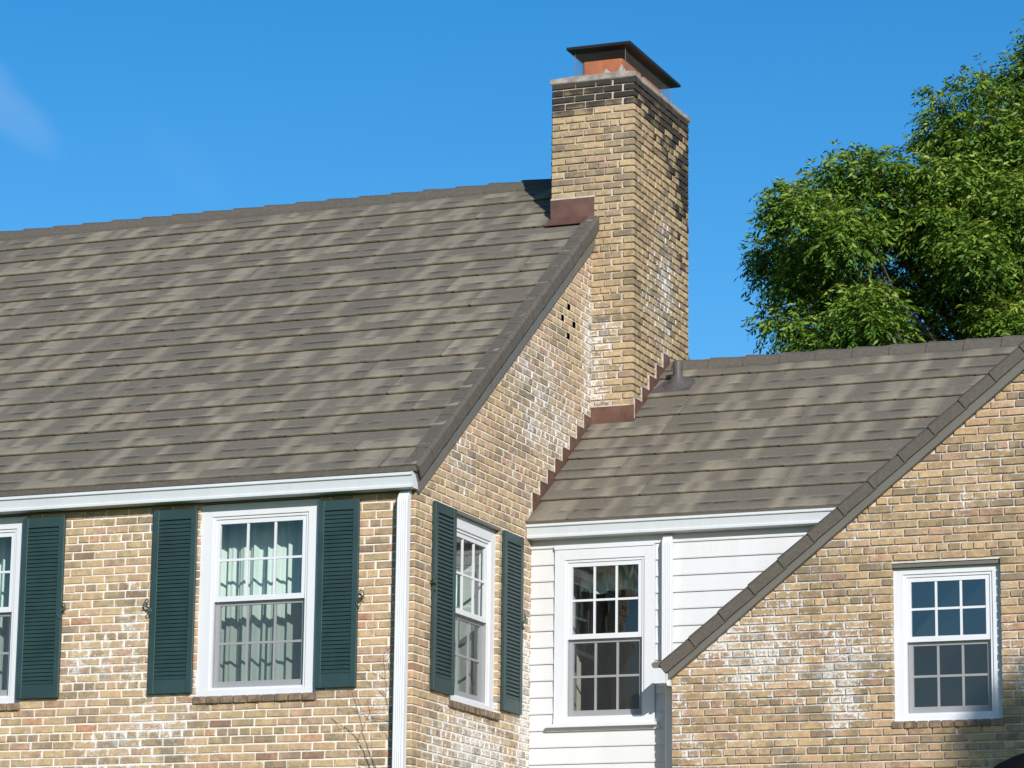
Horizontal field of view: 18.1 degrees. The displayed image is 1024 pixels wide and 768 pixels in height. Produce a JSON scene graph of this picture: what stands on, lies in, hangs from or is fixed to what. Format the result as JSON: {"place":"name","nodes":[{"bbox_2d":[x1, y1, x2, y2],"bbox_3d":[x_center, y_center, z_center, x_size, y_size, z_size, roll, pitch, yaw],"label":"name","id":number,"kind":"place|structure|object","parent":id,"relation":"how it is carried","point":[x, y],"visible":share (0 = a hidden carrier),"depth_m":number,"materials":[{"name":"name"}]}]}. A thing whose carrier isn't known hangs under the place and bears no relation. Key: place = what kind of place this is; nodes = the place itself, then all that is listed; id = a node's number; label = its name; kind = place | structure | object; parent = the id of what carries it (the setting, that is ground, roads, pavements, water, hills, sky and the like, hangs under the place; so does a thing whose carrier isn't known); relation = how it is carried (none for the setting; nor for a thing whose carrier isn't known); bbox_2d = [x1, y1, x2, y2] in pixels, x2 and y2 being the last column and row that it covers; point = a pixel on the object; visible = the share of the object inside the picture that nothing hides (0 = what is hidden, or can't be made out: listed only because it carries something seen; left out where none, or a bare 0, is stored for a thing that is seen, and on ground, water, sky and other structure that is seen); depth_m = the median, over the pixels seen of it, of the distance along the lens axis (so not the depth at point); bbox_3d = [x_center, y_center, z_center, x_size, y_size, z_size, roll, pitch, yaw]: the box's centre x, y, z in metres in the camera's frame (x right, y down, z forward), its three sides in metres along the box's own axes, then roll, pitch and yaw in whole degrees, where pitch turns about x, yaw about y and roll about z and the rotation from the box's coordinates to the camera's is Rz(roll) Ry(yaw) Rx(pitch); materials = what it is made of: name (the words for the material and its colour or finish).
{"place":"outdoors","nodes":[
{"label":"outdoors","id":0,"kind":"place"},
{"bbox_2d":[0,41,690,767],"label":"brick house","id":1,"kind":"structure","parent":0,"point":[396,399],"depth_m":27.64,"materials":[{"name":"brown brick"}]},
{"bbox_2d":[0,537,11,689],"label":"curtain","id":2,"kind":"object","parent":1,"relation":"hanging from","point":[5,553],"visible":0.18,"depth_m":27.50,"materials":[{"name":"white fabric"}]},
{"bbox_2d":[0,516,26,710],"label":"window","id":3,"kind":"structure","parent":1,"relation":"in","point":[12,527],"depth_m":27.11,"materials":[{"name":"white plastic"}]},
{"bbox_2d":[193,499,319,703],"bbox_3d":[-2.057,1.778,26.257,1.102,1.647,0.144,-4,-13,21],"label":"window","id":4,"kind":"structure","parent":1,"relation":"in","point":[209,688],"depth_m":26.28,"materials":[{"name":"white plastic"}]},
{"bbox_2d":[220,520,302,681],"bbox_3d":[-2.148,1.899,26.601,1.512,1.820,0.118,-4,-13,21],"label":"curtain","id":5,"kind":"object","parent":1,"relation":"hanging from","point":[261,618],"visible":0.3,"depth_m":26.59,"materials":[{"name":"white fabric"}]},
{"bbox_2d":[333,605,394,767],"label":"climbing vine","id":6,"kind":"object","parent":1,"relation":"attached to","point":[369,712],"visible":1,"depth_m":25.63,"materials":[{"name":"brown plant"}]},
{"bbox_2d":[454,552,460,690],"bbox_3d":[-0.482,2.208,27.375,0.120,1.580,1.150,-4,-13,21],"label":"curtain","id":7,"kind":"object","parent":1,"relation":"hanging from","point":[458,563],"visible":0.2,"depth_m":27.45,"materials":[{"name":"white fabric"}]},
{"bbox_2d":[448,515,499,720],"bbox_3d":[-0.360,1.947,26.869,0.163,1.620,1.062,-4,-13,21],"label":"window","id":8,"kind":"structure","parent":1,"relation":"in","point":[469,531],"depth_m":27.13,"materials":[{"name":"white plastic"}]},
{"bbox_2d":[0,0,1023,359],"label":"sky","id":9,"kind":"structure","parent":0,"point":[110,110],"materials":[{"name":"blue"}]},
{"bbox_2d":[993,753,1023,767],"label":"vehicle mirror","id":10,"kind":"object","parent":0,"point":[1016,761],"visible":1,"depth_m":2.19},
{"label":"ground","id":11,"kind":"structure","parent":0,"visible":0},
{"bbox_2d":[526,335,1023,767],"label":"siding wing","id":12,"kind":"structure","parent":11,"relation":"on","point":[700,492],"depth_m":28.04,"materials":[{"name":"grey tile"}]},
{"bbox_2d":[553,541,655,723],"bbox_3d":[0.812,2.154,27.767,0.926,1.560,0.128,-4,-13,21],"label":"window","id":13,"kind":"structure","parent":12,"relation":"in","point":[642,554],"depth_m":27.76,"materials":[{"name":"white plastic"}]},
{"bbox_2d":[581,565,637,593],"bbox_3d":[0.940,1.685,28.168,0.724,0.290,0.114,-4,-13,21],"label":"valance","id":14,"kind":"object","parent":12,"relation":"hanging from","point":[606,578],"visible":0.52,"depth_m":28.20,"materials":[{"name":"white fabric"}]},
{"bbox_2d":[651,341,1023,767],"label":"gabled wing","id":15,"kind":"structure","parent":11,"relation":"on","point":[875,619],"depth_m":26.50,"materials":[{"name":"beige brick"}]},
{"bbox_2d":[892,564,1004,728],"bbox_3d":[3.565,2.147,26.294,0.929,1.330,0.184,-4,-13,21],"label":"window","id":16,"kind":"structure","parent":15,"relation":"in","point":[948,664],"depth_m":26.34,"materials":[{"name":"white plastic"}]},
{"bbox_2d":[734,19,1023,353],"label":"leafy tree","id":17,"kind":"object","parent":11,"relation":"on","point":[955,227],"visible":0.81,"depth_m":45.14,"materials":[{"name":"green plant"}]}
]}

